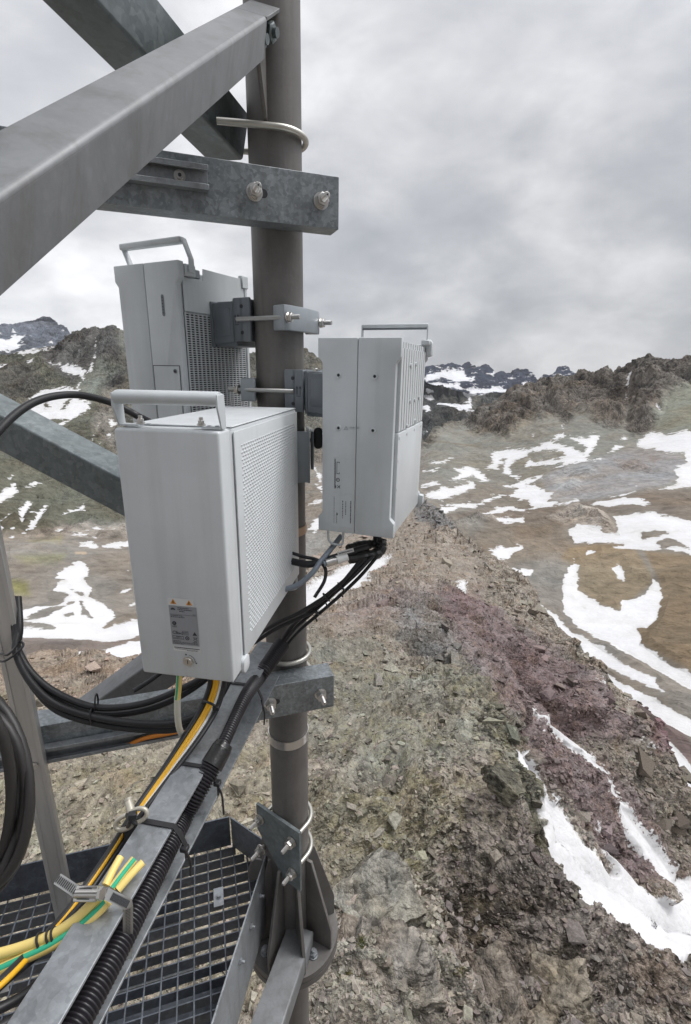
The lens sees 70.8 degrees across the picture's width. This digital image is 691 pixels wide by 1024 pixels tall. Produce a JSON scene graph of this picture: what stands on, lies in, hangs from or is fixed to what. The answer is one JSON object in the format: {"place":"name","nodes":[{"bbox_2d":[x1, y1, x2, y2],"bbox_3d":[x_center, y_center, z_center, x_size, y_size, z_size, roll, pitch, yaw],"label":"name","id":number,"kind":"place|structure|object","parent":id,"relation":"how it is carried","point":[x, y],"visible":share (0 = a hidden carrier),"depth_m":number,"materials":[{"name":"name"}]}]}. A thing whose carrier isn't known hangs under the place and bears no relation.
{"place":"outdoors","nodes":[
{"label":"outdoors","id":0,"kind":"place"},
{"bbox_2d":[0,695,35,891],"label":"cable coil","id":1,"kind":"object","parent":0,"point":[20,797],"visible":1,"depth_m":0.50,"materials":[{"name":"black rubber"}]},
{"bbox_2d":[0,316,69,354],"bbox_3d":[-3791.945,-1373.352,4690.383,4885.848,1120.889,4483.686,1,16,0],"label":"mountain","id":2,"kind":"structure","parent":0,"point":[42,331],"depth_m":5039.24,"materials":[{"name":"grey stone"}]},
{"bbox_2d":[0,499,690,1023],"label":"rocky ridge","id":3,"kind":"structure","parent":0,"point":[658,919],"depth_m":6.33,"materials":[{"name":"stone"}]},
{"bbox_2d":[243,0,337,1023],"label":"mast pole","id":4,"kind":"object","parent":3,"relation":"on","point":[273,85],"visible":0.61,"depth_m":1.13,"materials":[{"name":"grey metal"}]},
{"bbox_2d":[0,394,124,515],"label":"diagonal brace","id":5,"kind":"object","parent":4,"relation":"attached to","point":[61,454],"visible":0.28,"depth_m":1.41,"materials":[{"name":"grey metal"}]},
{"bbox_2d":[79,654,183,701],"bbox_3d":[-0.566,0.477,1.503,0.752,0.593,0.084,-1,17,-7],"label":"diagonal brace","id":6,"kind":"object","parent":4,"relation":"attached to","point":[126,679],"visible":0.03,"depth_m":1.48,"materials":[{"name":"grey metal"}]},
{"bbox_2d":[0,816,266,1023],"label":"grating platform","id":7,"kind":"structure","parent":4,"relation":"attached to","point":[219,1000],"depth_m":1.49,"materials":[{"name":"grey metal"}]},
{"bbox_2d":[0,524,72,918],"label":"rail post","id":8,"kind":"object","parent":7,"relation":"on","point":[21,699],"visible":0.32,"depth_m":1.07,"materials":[{"name":"metal"}]},
{"bbox_2d":[0,641,24,661],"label":"cable tie","id":9,"kind":"object","parent":8,"relation":"attached to","point":[13,649],"visible":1,"depth_m":0.95,"materials":[{"name":"black plastic"}]},
{"bbox_2d":[11,625,204,711],"bbox_3d":[-0.471,0.292,1.002,0.474,0.211,0.118,1,16,0],"label":"black cable","id":10,"kind":"object","parent":8,"relation":"attached to","point":[53,690],"visible":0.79,"depth_m":0.98,"materials":[{"name":"black rubber"}]},
{"bbox_2d":[94,693,98,710],"bbox_3d":[-0.499,0.381,0.975,0.009,0.037,0.026,1,16,0],"label":"cable tie","id":11,"kind":"object","parent":10,"relation":"attached to","point":[96,694],"visible":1,"depth_m":0.97,"materials":[{"name":"black plastic"}]},
{"bbox_2d":[132,673,161,692],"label":"black cable","id":12,"kind":"object","parent":10,"relation":"attached to","point":[146,682],"visible":0.38,"depth_m":1.01,"materials":[{"name":"black rubber"}]},
{"bbox_2d":[13,624,207,717],"bbox_3d":[-0.468,0.301,1.010,0.469,0.232,0.112,0,17,-2],"label":"black cable","id":13,"kind":"object","parent":8,"relation":"attached to","point":[150,708],"visible":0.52,"depth_m":1.01,"materials":[{"name":"black rubber"}]},
{"bbox_2d":[11,596,229,727],"bbox_3d":[-0.463,0.308,0.997,0.473,0.238,0.126,1,16,0],"label":"black cable","id":14,"kind":"object","parent":8,"relation":"attached to","point":[38,690],"visible":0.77,"depth_m":0.97,"materials":[{"name":"black rubber"}]},
{"bbox_2d":[15,596,230,733],"bbox_3d":[-0.461,0.317,1.002,0.468,0.257,0.122,1,16,0],"label":"black cable","id":15,"kind":"object","parent":8,"relation":"attached to","point":[20,629],"visible":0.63,"depth_m":0.98,"materials":[{"name":"black rubber"}]},
{"bbox_2d":[89,708,93,724],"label":"cable tie","id":16,"kind":"object","parent":15,"relation":"attached to","point":[90,716],"visible":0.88,"depth_m":0.96,"materials":[{"name":"black plastic"}]},
{"bbox_2d":[0,0,279,295],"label":"diagonal brace","id":17,"kind":"object","parent":4,"relation":"attached to","point":[70,163],"visible":1,"depth_m":0.47,"materials":[{"name":"grey metal"}]},
{"bbox_2d":[43,0,246,159],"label":"diagonal brace","id":18,"kind":"object","parent":4,"relation":"attached to","point":[115,34],"visible":0.71,"depth_m":0.80,"materials":[{"name":"grey metal"}]},
{"bbox_2d":[0,663,333,772],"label":"crossbeam","id":19,"kind":"object","parent":4,"relation":"attached to","point":[294,690],"visible":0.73,"depth_m":1.20,"materials":[{"name":"metal"}]},
{"bbox_2d":[7,642,279,1023],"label":"cable channel","id":20,"kind":"object","parent":19,"relation":"on","point":[55,989],"visible":0.63,"depth_m":0.72,"materials":[{"name":"grey metal"}]},
{"bbox_2d":[0,1013,13,1023],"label":"black cable","id":21,"kind":"object","parent":20,"relation":"attached to","point":[5,1020],"visible":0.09,"depth_m":0.56,"materials":[{"name":"black rubber"}]},
{"bbox_2d":[0,975,38,1013],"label":"black cable","id":22,"kind":"object","parent":20,"relation":"in","point":[11,1002],"visible":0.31,"depth_m":0.58,"materials":[{"name":"black rubber"}]},
{"bbox_2d":[0,900,100,959],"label":"earth wire","id":23,"kind":"object","parent":20,"relation":"attached to","point":[80,914],"visible":0.93,"depth_m":0.63,"materials":[{"name":"yellow"}]},
{"bbox_2d":[45,928,54,950],"bbox_3d":[-0.381,0.554,0.630,0.013,0.025,0.020,-8,19,-27],"label":"cable tie","id":24,"kind":"object","parent":23,"relation":"attached to","point":[46,939],"visible":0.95,"depth_m":0.62,"materials":[{"name":"black plastic"}]},
{"bbox_2d":[0,900,110,974],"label":"earth wire","id":25,"kind":"object","parent":20,"relation":"attached to","point":[93,915],"visible":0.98,"depth_m":0.62,"materials":[{"name":"green"}]},
{"bbox_2d":[35,931,43,948],"bbox_3d":[-0.393,0.558,0.630,0.013,0.025,0.020,-8,19,-27],"label":"cable tie","id":26,"kind":"object","parent":25,"relation":"attached to","point":[36,939],"visible":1,"depth_m":0.62,"materials":[{"name":"black plastic"}]},
{"bbox_2d":[54,874,132,959],"bbox_3d":[-0.340,0.547,0.652,0.114,0.145,0.030,5,17,12],"label":"hose clamp","id":27,"kind":"object","parent":20,"relation":"attached to","point":[86,893],"visible":0.99,"depth_m":0.64,"materials":[{"name":"grey metal"}]},
{"bbox_2d":[0,679,212,981],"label":"black cable","id":28,"kind":"object","parent":20,"relation":"attached to","point":[12,966],"visible":0.71,"depth_m":0.81,"materials":[{"name":"black rubber"}]},
{"bbox_2d":[0,680,215,988],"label":"power cable","id":29,"kind":"object","parent":20,"relation":"attached to","point":[13,972],"visible":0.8,"depth_m":0.77,"materials":[{"name":"yellow plastic"}]},
{"bbox_2d":[102,855,123,886],"bbox_3d":[-0.323,0.498,0.675,0.011,0.018,0.036,4,17,10],"label":"earth wire","id":30,"kind":"object","parent":20,"relation":"attached to","point":[112,871],"visible":1,"depth_m":0.67,"materials":[{"name":"yellow"}]},
{"bbox_2d":[0,681,226,991],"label":"black cable","id":31,"kind":"object","parent":20,"relation":"attached to","point":[177,766],"visible":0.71,"depth_m":0.81,"materials":[{"name":"black rubber"}]},
{"bbox_2d":[0,985,8,993],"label":"cable tag","id":32,"kind":"object","parent":31,"relation":"attached to","point":[6,989],"visible":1,"depth_m":0.60,"materials":[{"name":"grey plastic"}]},
{"bbox_2d":[201,700,219,710],"bbox_3d":[-0.267,0.381,0.956,0.045,0.033,0.020,13,20,35],"label":"cable tie","id":33,"kind":"object","parent":31,"relation":"attached to","point":[215,707],"visible":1,"depth_m":0.94,"materials":[{"name":"black plastic"}]},
{"bbox_2d":[109,857,136,889],"bbox_3d":[-0.307,0.499,0.671,0.011,0.022,0.040,10,19,29],"label":"earth wire","id":34,"kind":"object","parent":20,"relation":"attached to","point":[125,869],"visible":1,"depth_m":0.67,"materials":[{"name":"green"}]},
{"bbox_2d":[116,860,144,892],"bbox_3d":[-0.296,0.501,0.669,0.010,0.020,0.041,12,20,34],"label":"earth wire","id":35,"kind":"object","parent":20,"relation":"attached to","point":[130,875],"visible":1,"depth_m":0.67,"materials":[{"name":"yellow"}]},
{"bbox_2d":[113,796,148,832],"bbox_3d":[-0.337,0.478,0.767,0.052,0.048,0.038,7,18,21],"label":"figure eight clip","id":36,"kind":"object","parent":20,"relation":"attached to","point":[130,815],"visible":1,"depth_m":0.76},
{"bbox_2d":[123,817,191,875],"bbox_3d":[-0.300,0.534,0.774,0.113,0.098,0.014,4,17,10],"label":"cable tie","id":37,"kind":"object","parent":20,"relation":"attached to","point":[184,847],"visible":0.98,"depth_m":0.76,"materials":[{"name":"black plastic"}]},
{"bbox_2d":[61,638,288,1023],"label":"corrugated hose","id":38,"kind":"object","parent":20,"relation":"in","point":[88,1003],"visible":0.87,"depth_m":0.73,"materials":[{"name":"black plastic"}]},
{"bbox_2d":[285,560,360,637],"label":"jumper cable","id":39,"kind":"object","parent":38,"relation":"attached to","point":[331,592],"visible":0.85,"depth_m":1.12,"materials":[{"name":"black rubber"}]},
{"bbox_2d":[281,557,367,640],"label":"jumper cable","id":40,"kind":"object","parent":38,"relation":"attached to","point":[352,572],"visible":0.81,"depth_m":1.10,"materials":[{"name":"black rubber"}]},
{"bbox_2d":[283,555,373,642],"bbox_3d":[-0.055,0.225,1.158,0.240,0.283,0.030,5,17,14],"label":"jumper cable","id":41,"kind":"object","parent":38,"relation":"attached to","point":[349,580],"visible":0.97,"depth_m":1.13,"materials":[{"name":"black rubber"}]},
{"bbox_2d":[287,555,379,644],"bbox_3d":[-0.043,0.225,1.169,0.241,0.283,0.030,5,17,13],"label":"jumper cable","id":42,"kind":"object","parent":38,"relation":"attached to","point":[338,596],"visible":0.94,"depth_m":1.15,"materials":[{"name":"black rubber"}]},
{"bbox_2d":[137,680,218,814],"bbox_3d":[-0.353,0.469,0.768,0.031,0.176,0.512,7,17,19],"label":"power cable","id":43,"kind":"object","parent":20,"relation":"attached to","point":[205,715],"visible":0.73,"depth_m":0.91,"materials":[{"name":"yellow plastic"}]},
{"bbox_2d":[137,681,221,815],"bbox_3d":[-0.350,0.469,0.768,0.030,0.176,0.514,7,18,20],"label":"power cable","id":44,"kind":"object","parent":20,"relation":"attached to","point":[206,719],"visible":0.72,"depth_m":0.93,"materials":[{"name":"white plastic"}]},
{"bbox_2d":[181,761,224,814],"bbox_3d":[-0.278,0.503,0.889,0.115,0.103,0.012,4,17,10],"label":"cable tie","id":45,"kind":"object","parent":20,"relation":"attached to","point":[217,783],"visible":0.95,"depth_m":0.88,"materials":[{"name":"black plastic"}]},
{"bbox_2d":[231,682,264,724],"bbox_3d":[-0.237,0.437,1.114,0.111,0.103,0.008,4,17,10],"label":"cable tie","id":46,"kind":"object","parent":20,"relation":"attached to","point":[258,691],"visible":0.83,"depth_m":1.10,"materials":[{"name":"black plastic"}]},
{"bbox_3d":[-0.399,0.550,0.636,0.166,0.076,0.045,1,16,0],"label":"earth wire","id":47,"kind":"object","parent":20,"relation":"attached to","visible":0},
{"bbox_2d":[49,926,55,941],"bbox_3d":[-0.374,0.551,0.630,0.015,0.025,0.019,1,16,0],"label":"cable tie","id":48,"kind":"object","parent":47,"relation":"attached to","point":[50,934],"visible":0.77,"depth_m":0.62,"materials":[{"name":"black plastic"}]},
{"bbox_2d":[127,730,184,743],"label":"orange cable","id":49,"kind":"object","parent":19,"relation":"attached to","point":[144,738],"visible":0.52,"depth_m":1.17,"materials":[{"name":"orange plastic"}]},
{"bbox_2d":[0,126,338,234],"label":"crossbeam","id":50,"kind":"object","parent":4,"relation":"attached to","point":[168,184],"visible":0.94,"depth_m":0.94,"materials":[{"name":"metal"}]},
{"bbox_2d":[248,857,262,891],"bbox_3d":[-0.285,1.291,1.650,0.091,0.300,0.008,4,17,10],"label":"platform bracket","id":51,"kind":"object","parent":4,"relation":"attached to","point":[255,865],"visible":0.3,"depth_m":1.62,"materials":[{"name":"grey metal"}]},
{"bbox_2d":[216,117,308,154],"bbox_3d":[-0.171,-0.790,1.032,0.188,0.013,0.145,-2,17,-9],"label":"bolt","id":52,"kind":"object","parent":4,"relation":"attached to","point":[268,125],"visible":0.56,"depth_m":0.97,"materials":[{"name":"silver metal"}]},
{"bbox_2d":[210,297,331,348],"bbox_3d":[-0.181,-0.446,1.151,0.259,0.109,0.166,9,18,25],"label":"mounting clamp","id":53,"kind":"object","parent":4,"relation":"attached to","point":[232,323],"visible":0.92,"depth_m":1.12,"materials":[{"name":"grey metal"}]},
{"bbox_2d":[114,236,250,422],"bbox_3d":[-0.394,-0.414,1.229,0.209,0.452,0.252,8,18,24],"label":"radio unit","id":54,"kind":"object","parent":53,"relation":"attached to","point":[165,308],"visible":0.73,"depth_m":1.12,"materials":[{"name":"grey paint"}]},
{"bbox_2d":[227,368,322,416],"bbox_3d":[-0.131,-0.291,1.174,0.258,0.109,0.166,6,17,18],"label":"mounting clamp","id":55,"kind":"object","parent":4,"relation":"attached to","point":[303,390],"visible":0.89,"depth_m":1.11,"materials":[{"name":"grey metal"}]},
{"bbox_2d":[318,323,432,545],"bbox_3d":[0.077,-0.190,1.130,0.180,0.486,0.307,6,17,18],"label":"radio unit","id":56,"kind":"object","parent":55,"relation":"attached to","point":[373,389],"visible":1,"depth_m":1.00,"materials":[{"name":"grey paint"}]},
{"bbox_2d":[285,534,341,591],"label":"grey cable","id":57,"kind":"object","parent":56,"relation":"attached to","point":[316,567],"visible":0.98,"depth_m":1.07,"materials":[{"name":"grey plastic"}]},
{"bbox_2d":[345,536,381,549],"bbox_3d":[0.045,0.072,1.138,0.093,0.041,0.027,-7,18,-25],"label":"taped connector","id":58,"kind":"object","parent":56,"relation":"attached to","point":[371,543],"visible":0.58,"depth_m":1.13,"materials":[{"name":"black"}]},
{"bbox_2d":[348,538,386,563],"bbox_3d":[0.054,0.089,1.117,0.105,0.049,0.037,-10,20,-32],"label":"taped connector","id":59,"kind":"object","parent":56,"relation":"attached to","point":[380,548],"visible":0.92,"depth_m":1.11,"materials":[{"name":"black"}]},
{"bbox_2d":[256,802,301,901],"bbox_3d":[-0.204,1.163,1.593,0.206,0.500,0.075,12,20,33],"label":"clamp plate","id":60,"kind":"object","parent":4,"relation":"attached to","point":[276,831],"visible":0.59,"depth_m":1.51,"materials":[{"name":"grey metal"}]},
{"bbox_2d":[250,830,312,885],"bbox_3d":[-0.190,1.090,1.575,0.166,0.034,0.188,12,20,33],"label":"bolt","id":61,"kind":"object","parent":60,"relation":"attached to","point":[290,874],"visible":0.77,"depth_m":1.55,"materials":[{"name":"silver metal"}]},
{"bbox_2d":[249,801,312,854],"bbox_3d":[-0.188,0.971,1.539,0.166,0.034,0.188,12,20,33],"label":"bolt","id":62,"kind":"object","parent":4,"relation":"attached to","point":[290,842],"visible":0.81,"depth_m":1.51,"materials":[{"name":"silver metal"}]},
{"bbox_2d":[251,928,312,1023],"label":"diagonal brace","id":63,"kind":"object","parent":4,"relation":"attached to","point":[277,1000],"visible":0.84,"depth_m":1.48,"materials":[{"name":"grey metal"}]},
{"bbox_2d":[246,181,329,209],"bbox_3d":[-0.139,-0.650,1.038,0.168,0.032,0.230,-5,18,-19],"label":"bolt","id":64,"kind":"object","parent":4,"relation":"attached to","point":[254,192],"visible":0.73,"depth_m":0.95,"materials":[{"name":"silver metal"}]},
{"bbox_2d":[268,723,308,750],"bbox_3d":[-0.172,0.664,1.466,0.121,0.028,0.121,1,16,0],"label":"pole band","id":65,"kind":"object","parent":4,"relation":"attached to","point":[288,746],"visible":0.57,"depth_m":1.42,"materials":[{"name":"silver metal"}]},
{"bbox_2d":[265,632,311,666],"bbox_3d":[-0.186,0.393,1.392,0.182,0.013,0.145,6,17,16],"label":"bolt","id":66,"kind":"object","parent":4,"relation":"attached to","point":[306,656],"visible":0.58,"depth_m":1.33,"materials":[{"name":"silver metal"}]},
{"bbox_2d":[265,661,326,714],"bbox_3d":[-0.155,0.475,1.365,0.168,0.032,0.240,-4,17,-17],"label":"bolt","id":67,"kind":"object","parent":4,"relation":"attached to","point":[320,696],"visible":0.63,"depth_m":1.28,"materials":[{"name":"silver metal"}]},
{"bbox_2d":[298,521,306,536],"bbox_3d":[-0.163,0.041,1.282,0.121,0.022,0.121,1,16,0],"label":"pole band","id":68,"kind":"object","parent":4,"relation":"attached to","point":[302,530],"visible":0.21,"depth_m":1.25,"materials":[{"name":"beige"}]},
{"bbox_2d":[297,426,322,482],"bbox_3d":[-0.097,-0.143,1.199,0.053,0.124,0.129,6,17,16],"label":"mounting clamp","id":69,"kind":"object","parent":4,"relation":"attached to","point":[308,441],"visible":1,"depth_m":1.16,"materials":[{"name":"grey metal"}]},
{"bbox_2d":[110,389,298,681],"bbox_3d":[-0.225,0.008,0.949,0.168,0.491,0.423,3,17,9],"label":"radio unit","id":70,"kind":"object","parent":69,"relation":"attached to","point":[210,499],"visible":0.99,"depth_m":0.77,"materials":[{"name":"white paint"}]},
{"bbox_2d":[0,391,152,436],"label":"black cable","id":71,"kind":"object","parent":70,"relation":"attached to","point":[10,418],"visible":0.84,"depth_m":0.81,"materials":[{"name":"black rubber"}]},
{"bbox_2d":[174,676,183,736],"bbox_3d":[-0.306,0.376,0.917,0.027,0.212,0.079,-1,17,-6],"label":"earth wire","id":72,"kind":"object","parent":70,"relation":"hanging from","point":[177,711],"visible":0.77,"depth_m":0.87,"materials":[{"name":"green"}]},
{"bbox_2d":[292,552,327,597],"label":"black cable","id":73,"kind":"object","parent":70,"relation":"attached to","point":[324,568],"visible":0.94,"depth_m":1.09,"materials":[{"name":"black rubber"}]},
{"bbox_2d":[291,544,369,567],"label":"black cable","id":74,"kind":"object","parent":70,"relation":"attached to","point":[312,563],"visible":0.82,"depth_m":1.10,"materials":[{"name":"black rubber"}]},
{"bbox_2d":[323,554,348,566],"bbox_3d":[-0.021,0.107,1.079,0.058,0.027,0.019,-3,17,-13],"label":"cable connector","id":75,"kind":"object","parent":74,"relation":"attached to","point":[331,561],"visible":1,"depth_m":1.07,"materials":[{"name":"silver metal"}]},
{"bbox_2d":[337,548,353,555],"bbox_3d":[0.000,0.088,1.075,0.038,0.019,0.007,1,16,0],"label":"cable tag","id":76,"kind":"object","parent":75,"relation":"attached to","point":[345,551],"visible":1,"depth_m":1.07,"materials":[{"name":"grey"}]},
{"bbox_2d":[0,504,690,1023],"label":"loose stones","id":77,"kind":"object","parent":3,"relation":"on","point":[436,932],"visible":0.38,"depth_m":4.87,"materials":[{"name":"stone"}]},
{"bbox_2d":[0,510,690,1023],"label":"rock blocks","id":78,"kind":"object","parent":3,"relation":"on","point":[574,932],"visible":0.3,"depth_m":5.26,"materials":[{"name":"stone"}]},
{"bbox_2d":[337,913,357,940],"bbox_3d":[0.082,2.956,3.336,0.490,0.355,0.363,11,19,30],"label":"boulder","id":79,"kind":"object","parent":3,"relation":"on","point":[348,923],"visible":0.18,"depth_m":3.33,"materials":[{"name":"grey stone"}]},
{"bbox_2d":[332,847,427,926],"bbox_3d":[0.222,2.969,3.717,0.812,0.555,0.617,10,19,28],"label":"boulder","id":80,"kind":"object","parent":3,"relation":"on","point":[379,880],"visible":0.59,"depth_m":3.60,"materials":[{"name":"grey stone"}]},
{"bbox_2d":[350,916,446,1015],"bbox_3d":[0.269,2.921,3.098,0.682,0.426,0.554,1,16,0],"label":"boulder","id":81,"kind":"object","parent":3,"relation":"on","point":[411,953],"visible":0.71,"depth_m":2.99,"materials":[{"name":"grey stone"}]},
{"bbox_2d":[338,926,467,976],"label":"grass","id":82,"kind":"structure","parent":3,"relation":"on","point":[348,972],"depth_m":3.09,"materials":[{"name":"green plant"}]},
{"bbox_2d":[403,856,443,876],"bbox_3d":[0.619,3.212,4.367,0.448,0.512,0.404,-13,21,-39],"label":"boulder","id":83,"kind":"object","parent":3,"relation":"on","point":[441,872],"visible":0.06,"depth_m":4.37,"materials":[{"name":"grey stone"}]},
{"bbox_2d":[460,939,534,1023],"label":"boulder","id":84,"kind":"object","parent":3,"relation":"on","point":[490,964],"visible":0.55,"depth_m":3.17,"materials":[{"name":"grey stone"}]},
{"bbox_2d":[480,760,526,806],"bbox_3d":[1.591,2.759,4.917,0.507,0.395,0.554,1,16,0],"label":"boulder","id":85,"kind":"object","parent":3,"relation":"on","point":[505,785],"visible":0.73,"depth_m":4.81,"materials":[{"name":"grey stone"}]},
{"bbox_2d":[530,812,551,856],"bbox_3d":[1.927,3.525,5.207,0.550,0.616,0.572,1,16,0],"label":"boulder","id":86,"kind":"object","parent":3,"relation":"on","point":[540,838],"visible":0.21,"depth_m":5.08,"materials":[{"name":"grey stone"}]},
{"bbox_2d":[528,951,596,1023],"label":"boulder","id":87,"kind":"object","parent":3,"relation":"on","point":[569,988],"visible":0.88,"depth_m":3.54,"materials":[{"name":"beige stone"}]},
{"bbox_2d":[0,325,690,786],"bbox_3d":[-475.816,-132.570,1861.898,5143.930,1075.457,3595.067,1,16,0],"label":"valley and mountains","id":88,"kind":"structure","parent":0,"point":[570,497],"depth_m":601.55,"materials":[{"name":"stone"}]},
{"bbox_2d":[0,0,690,379],"label":"sky","id":89,"kind":"structure","parent":0,"point":[514,176],"materials":[{"name":"grey"}]},
{"bbox_2d":[421,381,503,441],"bbox_3d":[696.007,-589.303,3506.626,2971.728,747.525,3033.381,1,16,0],"label":"snowy hills","id":90,"kind":"structure","parent":0,"point":[442,404],"depth_m":3733.19,"materials":[{"name":"grey stone"}]},
{"bbox_2d":[424,362,575,394],"bbox_3d":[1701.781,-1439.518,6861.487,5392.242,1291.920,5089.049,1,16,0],"label":"snowy range","id":91,"kind":"structure","parent":0,"point":[467,377],"depth_m":6678.61,"materials":[{"name":"white snow"}]},
{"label":"cable tie","id":92,"kind":"object","parent":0,"visible":0},
{"bbox_2d":[259,597,321,636],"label":"jumper cable","id":93,"kind":"object","parent":92,"relation":"attached to","point":[294,615],"visible":0.66,"depth_m":1.15,"materials":[{"name":"black rubber"}]},
{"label":"cable tie","id":94,"kind":"object","parent":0,"visible":0},
{"bbox_2d":[254,610,314,644],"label":"jumper cable","id":95,"kind":"object","parent":94,"relation":"attached to","point":[278,627],"visible":0.91,"depth_m":1.17,"materials":[{"name":"black rubber"}]}
]}

